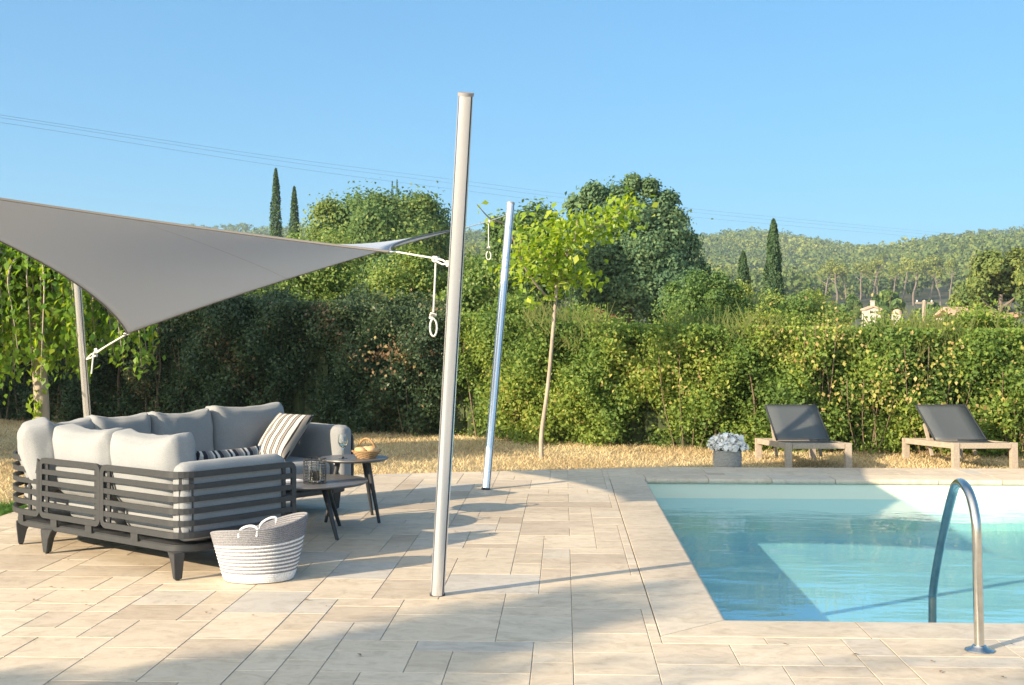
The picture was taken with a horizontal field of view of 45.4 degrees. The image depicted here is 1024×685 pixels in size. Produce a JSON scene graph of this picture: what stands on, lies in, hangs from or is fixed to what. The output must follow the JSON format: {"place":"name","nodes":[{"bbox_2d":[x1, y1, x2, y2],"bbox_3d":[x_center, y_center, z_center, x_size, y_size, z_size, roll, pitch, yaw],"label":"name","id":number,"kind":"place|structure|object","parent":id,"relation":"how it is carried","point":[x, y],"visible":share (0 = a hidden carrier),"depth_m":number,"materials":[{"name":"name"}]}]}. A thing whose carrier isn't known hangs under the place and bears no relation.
{"place":"outdoors","nodes":[
{"label":"outdoors","id":0,"kind":"place"},
{"bbox_2d":[0,492,27,515],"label":"green grass","id":1,"kind":"structure","parent":0,"point":[5,508],"depth_m":10.16,"materials":[{"name":"green plant"}]},
{"bbox_2d":[3,115,958,234],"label":"overhead cable","id":2,"kind":"object","parent":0,"point":[397,172],"visible":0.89,"depth_m":94.19,"materials":[{"name":"grey plastic"}]},
{"bbox_2d":[0,122,961,240],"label":"overhead cable","id":3,"kind":"object","parent":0,"point":[385,180],"visible":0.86,"depth_m":94.50,"materials":[{"name":"grey plastic"}]},
{"bbox_2d":[0,117,962,237],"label":"overhead cable","id":4,"kind":"object","parent":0,"point":[398,176],"visible":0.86,"depth_m":95.55,"materials":[{"name":"grey plastic"}]},
{"bbox_2d":[0,467,1023,684],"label":"patio","id":5,"kind":"structure","parent":0,"point":[460,620],"depth_m":6.21,"materials":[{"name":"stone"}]},
{"bbox_2d":[13,402,353,580],"bbox_3d":[-1.954,0.934,8.741,2.230,0.857,2.762,0,0,38],"label":"sectional sofa","id":6,"kind":"object","parent":5,"relation":"on","point":[147,480],"visible":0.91,"depth_m":7.59,"materials":[{"name":"grey fabric"}]},
{"bbox_2d":[196,445,260,460],"bbox_3d":[-1.776,0.793,7.589,0.146,0.290,0.500,21,13,36],"label":"throw pillow","id":7,"kind":"object","parent":6,"relation":"on","point":[216,454],"visible":0.3,"depth_m":7.53,"materials":[{"name":"multicoloured fabric"}]},
{"bbox_2d":[256,413,312,460],"bbox_3d":[-1.847,0.751,9.834,0.400,0.460,0.162,0,-41,38],"label":"throw pillow","id":8,"kind":"object","parent":6,"relation":"on","point":[283,434],"visible":0.81,"depth_m":9.75,"materials":[{"name":"fabric"}]},
{"bbox_2d":[210,512,307,583],"bbox_3d":[-1.462,1.181,7.089,0.557,0.368,0.428,0,0,-6],"label":"tote basket","id":9,"kind":"object","parent":5,"relation":"on","point":[266,552],"visible":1,"depth_m":6.93,"materials":[{"name":"fabric"}]},
{"bbox_2d":[286,474,367,539],"bbox_3d":[-1.460,1.178,8.755,0.860,0.381,0.860,0,0,0],"label":"coffee table","id":10,"kind":"object","parent":5,"relation":"on","point":[335,481],"visible":0.48,"depth_m":8.58,"materials":[{"name":"grey metal"}]},
{"bbox_2d":[286,479,302,482],"bbox_3d":[-1.560,0.980,8.665,0.150,0.014,0.100,0,0,-34],"label":"folded napkin","id":11,"kind":"object","parent":10,"relation":"on","point":[297,480],"visible":0.4,"depth_m":8.64,"materials":[{"name":"white fabric"}]},
{"bbox_2d":[303,457,326,483],"bbox_3d":[-1.385,0.900,8.604,0.164,0.182,0.164,0,0,0],"label":"wire lantern","id":12,"kind":"object","parent":10,"relation":"on","point":[314,472],"visible":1,"depth_m":8.56,"materials":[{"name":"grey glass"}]},
{"bbox_2d":[318,454,387,522],"bbox_3d":[-1.205,1.119,9.315,0.529,0.489,0.529,0,0,-25],"label":"side table","id":13,"kind":"object","parent":5,"relation":"on","point":[366,464],"visible":0.8,"depth_m":9.24,"materials":[{"name":"grey metal"}]},
{"bbox_2d":[338,434,347,458],"bbox_3d":[-1.275,0.784,9.243,0.076,0.182,0.076,0,0,0],"label":"wine glass","id":14,"kind":"object","parent":13,"relation":"on","point":[342,440],"visible":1,"depth_m":9.22,"materials":[{"name":"white"}]},
{"bbox_2d":[352,437,380,458],"bbox_3d":[-1.100,0.797,9.264,0.225,0.159,0.178,0,0,-9],"label":"bread basket","id":15,"kind":"object","parent":13,"relation":"on","point":[365,454],"visible":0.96,"depth_m":9.21,"materials":[{"name":"wicker"}]},
{"bbox_2d":[355,447,365,450],"bbox_3d":[-1.145,0.813,9.253,0.091,0.049,0.069,6,12,0],"label":"bread roll","id":16,"kind":"object","parent":15,"relation":"in","point":[360,449],"visible":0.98,"depth_m":9.23,"materials":[{"name":"beige food"}]},
{"bbox_2d":[366,446,377,450],"bbox_3d":[-1.055,0.807,9.249,0.076,0.054,0.106,14,2,33],"label":"bread roll","id":17,"kind":"object","parent":15,"relation":"in","point":[371,448],"visible":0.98,"depth_m":9.21,"materials":[{"name":"beige food"}]},
{"bbox_2d":[430,92,473,596],"bbox_3d":[-0.315,0.095,6.289,0.084,2.634,0.818,0,0,-14],"label":"sail mast","id":18,"kind":"object","parent":5,"relation":"on","point":[455,268],"visible":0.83,"depth_m":6.22,"materials":[{"name":"metal"}]},
{"bbox_2d":[396,251,448,336],"bbox_3d":[-0.494,-0.273,6.547,0.060,0.489,0.876,0,0,-25],"label":"sail rope","id":19,"kind":"object","parent":18,"relation":"attached to","point":[432,315],"visible":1,"depth_m":6.33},
{"bbox_2d":[481,201,514,489],"bbox_3d":[-0.127,0.018,11.518,0.084,2.739,0.652,0,0,24],"label":"sail mast","id":20,"kind":"object","parent":5,"relation":"on","point":[492,412],"visible":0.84,"depth_m":11.48,"materials":[{"name":"metal"}]},
{"bbox_2d":[466,215,505,259],"bbox_3d":[-0.264,-0.998,11.441,0.047,0.452,0.732,0,0,36],"label":"sail rope","id":21,"kind":"object","parent":20,"relation":"attached to","point":[488,222],"visible":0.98,"depth_m":11.50,"materials":[{"name":"white fabric"}]},
{"bbox_2d":[0,197,450,334],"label":"shade sail","id":22,"kind":"object","parent":21,"relation":"hanging from","point":[131,274],"visible":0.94,"depth_m":8.90,"materials":[{"name":"fabric"}]},
{"bbox_2d":[33,546,1012,676],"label":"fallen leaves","id":23,"kind":"object","parent":5,"relation":"on","point":[499,623],"visible":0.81,"depth_m":5.57,"materials":[{"name":"brown plant"}]},
{"bbox_2d":[648,483,1023,622],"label":"pool basin","id":24,"kind":"object","parent":5,"relation":"in","point":[862,559],"depth_m":10.96,"materials":[{"name":"blue liquid"}]},
{"bbox_2d":[608,474,1023,639],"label":"pool coping","id":25,"kind":"object","parent":24,"relation":"on","point":[681,600],"visible":0.91,"depth_m":7.05,"materials":[{"name":"stone"}]},
{"bbox_2d":[928,478,994,653],"bbox_3d":[2.130,1.278,5.916,0.127,1.294,1.033,0,0,6],"label":"pool handrail","id":26,"kind":"object","parent":24,"relation":"attached to","point":[978,646],"visible":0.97,"depth_m":5.48,"materials":[{"name":"metal"}]},
{"bbox_2d":[0,418,1023,503],"bbox_3d":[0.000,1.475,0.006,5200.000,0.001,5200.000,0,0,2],"label":"lawn","id":27,"kind":"structure","parent":0,"point":[542,464],"depth_m":14.90,"materials":[{"name":"beige plant"}]},
{"bbox_2d":[73,283,90,417],"bbox_3d":[-4.260,0.110,12.154,0.084,2.554,0.787,0,0,-5],"label":"sail mast","id":28,"kind":"object","parent":27,"relation":"on","point":[81,338],"visible":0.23,"depth_m":12.12,"materials":[{"name":"metal"}]},
{"bbox_2d":[86,335,125,373],"bbox_3d":[-3.861,0.111,11.596,0.066,0.384,1.337,0,0,-35],"label":"sail rope","id":29,"kind":"object","parent":28,"relation":"attached to","point":[95,352],"visible":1,"depth_m":11.83,"materials":[{"name":"white fabric"}]},
{"bbox_2d":[0,242,165,419],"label":"weeping tree","id":30,"kind":"object","parent":27,"relation":"on","point":[26,281],"visible":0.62,"depth_m":12.70,"materials":[{"name":"green plant"}]},
{"bbox_2d":[0,277,455,436],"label":"clipped hedge","id":31,"kind":"object","parent":27,"relation":"on","point":[275,345],"visible":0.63,"depth_m":19.36,"materials":[{"name":"green plant"}]},
{"bbox_2d":[269,168,283,236],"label":"cypress tree","id":32,"kind":"object","parent":27,"relation":"on","point":[275,213],"visible":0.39,"depth_m":69.82,"materials":[{"name":"green plant"}]},
{"bbox_2d":[242,276,314,299],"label":"bush","id":33,"kind":"object","parent":27,"relation":"on","point":[259,291],"visible":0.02,"depth_m":22.00,"materials":[{"name":"green plant"}]},
{"bbox_2d":[287,186,299,238],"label":"cypress tree","id":34,"kind":"object","parent":27,"relation":"on","point":[294,215],"visible":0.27,"depth_m":71.85,"materials":[{"name":"green plant"}]},
{"bbox_2d":[259,219,371,304],"bbox_3d":[-3.515,-0.414,21.847,2.188,3.706,1.916,0,0,0],"label":"bush","id":35,"kind":"object","parent":27,"relation":"on","point":[337,277],"visible":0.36,"depth_m":21.80,"materials":[{"name":"green plant"}]},
{"bbox_2d":[280,177,471,289],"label":"oak tree","id":36,"kind":"object","parent":27,"relation":"on","point":[414,214],"visible":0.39,"depth_m":40.76,"materials":[{"name":"green plant"}]},
{"bbox_2d":[321,324,465,435],"bbox_3d":[-1.510,0.522,18.137,2.654,1.753,0.560,0,0,0],"label":"creeper","id":37,"kind":"object","parent":27,"relation":"on","point":[389,348],"visible":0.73,"depth_m":18.09,"materials":[{"name":"green plant"}]},
{"bbox_2d":[343,253,447,304],"bbox_3d":[-2.985,-0.388,29.966,2.472,3.733,2.630,0,0,-44],"label":"oak tree","id":38,"kind":"object","parent":27,"relation":"on","point":[372,265],"visible":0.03,"depth_m":29.46,"materials":[{"name":"green plant"}]},
{"bbox_2d":[361,233,447,304],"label":"bush","id":39,"kind":"object","parent":27,"relation":"on","point":[405,277],"visible":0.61,"depth_m":21.16,"materials":[{"name":"green plant"}]},
{"bbox_2d":[426,249,523,312],"bbox_3d":[-0.679,-0.102,20.875,1.569,3.084,1.711,0,0,-34],"label":"bush","id":40,"kind":"object","parent":27,"relation":"on","point":[478,275],"visible":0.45,"depth_m":20.53,"materials":[{"name":"green plant"}]},
{"bbox_2d":[465,197,574,311],"bbox_3d":[0.096,-1.099,30.943,2.982,5.162,2.918,0,0,0],"label":"oak tree","id":41,"kind":"object","parent":27,"relation":"on","point":[495,235],"visible":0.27,"depth_m":30.55,"materials":[{"name":"green plant"}]},
{"bbox_2d":[477,185,658,458],"bbox_3d":[0.682,-0.230,14.788,2.188,3.345,1.732,0,0,0],"label":"young tree","id":42,"kind":"object","parent":27,"relation":"on","point":[557,262],"visible":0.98,"depth_m":14.84,"materials":[{"name":"green plant"}]},
{"bbox_2d":[556,172,717,327],"bbox_3d":[3.065,-1.619,34.005,4.226,6.162,4.414,0,0,-43],"label":"oak tree","id":43,"kind":"object","parent":27,"relation":"on","point":[629,266],"visible":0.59,"depth_m":33.02,"materials":[{"name":"green plant"}]},
{"bbox_2d":[634,247,705,323],"bbox_3d":[4.249,-0.565,32.949,2.256,4.035,2.272,0,0,0],"label":"oak tree","id":44,"kind":"object","parent":27,"relation":"on","point":[665,276],"visible":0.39,"depth_m":32.50,"materials":[{"name":"green plant"}]},
{"bbox_2d":[601,311,775,448],"bbox_3d":[2.303,0.502,15.873,2.288,1.813,0.618,0,0,0],"label":"creeper","id":45,"kind":"object","parent":27,"relation":"on","point":[677,373],"visible":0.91,"depth_m":15.94,"materials":[{"name":"green plant"}]},
{"bbox_2d":[648,265,754,323],"bbox_3d":[3.663,-0.042,23.911,2.566,2.946,1.782,0,0,-12],"label":"bush","id":46,"kind":"object","parent":27,"relation":"on","point":[698,292],"visible":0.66,"depth_m":23.57,"materials":[{"name":"green plant"}]},
{"bbox_2d":[706,432,748,466],"bbox_3d":[2.385,1.200,13.509,0.479,0.434,0.446,0,0,0],"label":"flower pot","id":47,"kind":"object","parent":27,"relation":"on","point":[728,448],"visible":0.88,"depth_m":13.39,"materials":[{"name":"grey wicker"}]},
{"bbox_2d":[705,269,756,316],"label":"bush","id":48,"kind":"object","parent":27,"relation":"on","point":[749,290],"visible":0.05,"depth_m":25.68,"materials":[{"name":"green plant"}]},
{"bbox_2d":[454,285,1023,457],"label":"bushy hedge","id":49,"kind":"object","parent":27,"relation":"on","point":[584,406],"visible":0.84,"depth_m":16.01,"materials":[{"name":"green plant"}]},
{"bbox_2d":[516,295,1023,363],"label":"tall weeds","id":50,"kind":"object","parent":49,"relation":"on","point":[750,318],"visible":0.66,"depth_m":15.84,"materials":[{"name":"green plant"}]},
{"bbox_2d":[737,250,753,307],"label":"cypress tree","id":51,"kind":"object","parent":27,"relation":"on","point":[743,272],"visible":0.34,"depth_m":47.85,"materials":[{"name":"green plant"}]},
{"bbox_2d":[761,218,786,302],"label":"cypress tree","id":52,"kind":"object","parent":27,"relation":"on","point":[772,267],"visible":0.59,"depth_m":45.82,"materials":[{"name":"green plant"}]},
{"bbox_2d":[755,405,851,467],"bbox_3d":[3.334,1.085,14.137,0.732,0.725,1.458,0,-2,-2],"label":"sun lounger","id":53,"kind":"object","parent":27,"relation":"on","point":[797,426],"visible":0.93,"depth_m":14.22,"materials":[{"name":"grey wood"}]},
{"bbox_2d":[749,282,858,329],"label":"bush","id":54,"kind":"object","parent":27,"relation":"on","point":[812,302],"visible":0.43,"depth_m":26.53,"materials":[{"name":"green plant"}]},
{"bbox_2d":[773,296,880,429],"bbox_3d":[3.947,0.413,15.362,1.322,1.994,0.561,0,0,0],"label":"creeper","id":55,"kind":"object","parent":27,"relation":"on","point":[814,368],"visible":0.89,"depth_m":15.40,"materials":[{"name":"green plant"}]},
{"bbox_2d":[818,300,837,326],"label":"valley tree","id":56,"kind":"object","parent":27,"relation":"on","point":[831,307],"visible":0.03,"depth_m":141.56,"materials":[{"name":"green plant"}]},
{"bbox_2d":[834,294,863,324],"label":"valley tree","id":57,"kind":"object","parent":27,"relation":"on","point":[851,300],"visible":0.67,"depth_m":135.20,"materials":[{"name":"green plant"}]},
{"bbox_2d":[866,289,905,318],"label":"valley tree","id":58,"kind":"object","parent":27,"relation":"on","point":[889,300],"visible":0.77,"depth_m":129.17,"materials":[{"name":"green plant"}]},
{"bbox_2d":[817,368,970,453],"bbox_3d":[4.656,0.864,15.169,2.052,1.095,0.591,0,0,0],"label":"creeper","id":59,"kind":"object","parent":27,"relation":"on","point":[871,397],"visible":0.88,"depth_m":15.26,"materials":[{"name":"green plant"}]},
{"bbox_2d":[807,293,1017,455],"bbox_3d":[5.116,0.400,14.967,3.055,2.025,0.690,0,0,0],"label":"creeper","id":60,"kind":"object","parent":27,"relation":"on","point":[915,377],"visible":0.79,"depth_m":15.00,"materials":[{"name":"green plant"}]},
{"bbox_2d":[915,300,933,319],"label":"utility pole","id":61,"kind":"object","parent":27,"relation":"on","point":[924,302],"visible":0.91,"depth_m":74.94,"materials":[{"name":"beige wood"}]},
{"bbox_2d":[912,299,944,321],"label":"valley tree","id":62,"kind":"object","parent":27,"relation":"on","point":[934,305],"visible":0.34,"depth_m":147.58,"materials":[{"name":"green plant"}]},
{"bbox_2d":[902,404,1017,468],"bbox_3d":[5.147,1.085,14.168,0.732,0.725,1.458,0,-2,-4],"label":"sun lounger","id":63,"kind":"object","parent":27,"relation":"on","point":[956,429],"visible":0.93,"depth_m":14.24,"materials":[{"name":"grey wood"}]},
{"bbox_2d":[934,307,1020,322],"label":"house","id":64,"kind":"structure","parent":27,"relation":"on","point":[1016,316],"depth_m":60.68,"materials":[{"name":"ceramic"}]},
{"bbox_2d":[957,332,1023,456],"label":"creeper","id":65,"kind":"object","parent":27,"relation":"on","point":[985,406],"visible":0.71,"depth_m":14.79,"materials":[{"name":"green plant"}]},
{"bbox_2d":[966,242,1023,322],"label":"pine tree","id":66,"kind":"object","parent":27,"relation":"on","point":[996,273],"visible":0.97,"depth_m":59.65,"materials":[{"name":"green plant"}]},
{"bbox_2d":[0,0,1023,246],"label":"sky","id":67,"kind":"structure","parent":0,"point":[902,115],"materials":[{"name":"blue"}]},
{"bbox_2d":[465,244,1023,330],"bbox_3d":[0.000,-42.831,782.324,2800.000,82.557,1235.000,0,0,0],"label":"hills","id":68,"kind":"structure","parent":0,"point":[943,291],"depth_m":352.56,"materials":[{"name":"green plant"}]},
{"bbox_2d":[47,223,1023,304],"bbox_3d":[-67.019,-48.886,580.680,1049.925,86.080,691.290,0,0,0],"label":"wood","id":69,"kind":"object","parent":68,"relation":"on","point":[808,256],"visible":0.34,"depth_m":513.25,"materials":[{"name":"green plant"}]},
{"bbox_2d":[817,258,834,300],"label":"pine tree","id":70,"kind":"object","parent":68,"relation":"on","point":[823,267],"visible":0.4,"depth_m":306.69,"materials":[{"name":"green plant"}]},
{"bbox_2d":[823,261,845,303],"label":"pine tree","id":71,"kind":"object","parent":68,"relation":"on","point":[835,269],"visible":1,"depth_m":288.54,"materials":[{"name":"green plant"}]},
{"bbox_2d":[831,261,849,297],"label":"pine tree","id":72,"kind":"object","parent":68,"relation":"on","point":[845,273],"visible":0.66,"depth_m":308.88,"materials":[{"name":"green plant"}]},
{"bbox_2d":[851,260,869,300],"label":"pine tree","id":73,"kind":"object","parent":68,"relation":"on","point":[859,269],"visible":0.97,"depth_m":300.84,"materials":[{"name":"green plant"}]},
{"bbox_2d":[863,266,884,293],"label":"pine tree","id":74,"kind":"object","parent":68,"relation":"on","point":[870,274],"visible":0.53,"depth_m":307.14,"materials":[{"name":"green plant"}]},
{"bbox_2d":[867,254,884,298],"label":"pine tree","id":75,"kind":"object","parent":68,"relation":"on","point":[875,264],"visible":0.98,"depth_m":294.29,"materials":[{"name":"green plant"}]},
{"bbox_2d":[885,263,905,292],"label":"pine tree","id":76,"kind":"object","parent":68,"relation":"on","point":[893,267],"visible":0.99,"depth_m":287.73,"materials":[{"name":"green plant"}]},
{"bbox_2d":[899,258,915,300],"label":"pine tree","id":77,"kind":"object","parent":68,"relation":"on","point":[905,265],"visible":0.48,"depth_m":311.21,"materials":[{"name":"green plant"}]},
{"bbox_2d":[904,258,928,305],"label":"pine tree","id":78,"kind":"object","parent":68,"relation":"on","point":[915,266],"visible":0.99,"depth_m":300.59,"materials":[{"name":"green plant"}]},
{"bbox_2d":[920,255,947,298],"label":"pine tree","id":79,"kind":"object","parent":68,"relation":"on","point":[937,261],"visible":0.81,"depth_m":304.27,"materials":[{"name":"green plant"}]},
{"bbox_2d":[924,266,945,305],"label":"pine tree","id":80,"kind":"object","parent":68,"relation":"on","point":[936,271],"visible":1,"depth_m":296.43,"materials":[{"name":"green plant"}]},
{"bbox_2d":[939,257,959,298],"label":"pine tree","id":81,"kind":"object","parent":68,"relation":"on","point":[951,263],"visible":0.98,"depth_m":294.87,"materials":[{"name":"green plant"}]},
{"bbox_2d":[967,255,975,269],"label":"pine tree","id":82,"kind":"object","parent":68,"relation":"on","point":[971,260],"visible":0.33,"depth_m":295.33,"materials":[{"name":"green plant"}]},
{"bbox_2d":[860,301,881,325],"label":"house","id":83,"kind":"structure","parent":0,"point":[867,309],"depth_m":119.99,"materials":[{"name":"paint"}]},
{"bbox_2d":[891,309,901,324],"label":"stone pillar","id":84,"kind":"structure","parent":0,"point":[898,311],"depth_m":89.72,"materials":[{"name":"stone"}]},
{"bbox_2d":[945,280,971,306],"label":"bush","id":85,"kind":"object","parent":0,"point":[960,291],"visible":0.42,"depth_m":69.67,"materials":[{"name":"green plant"}]}
]}

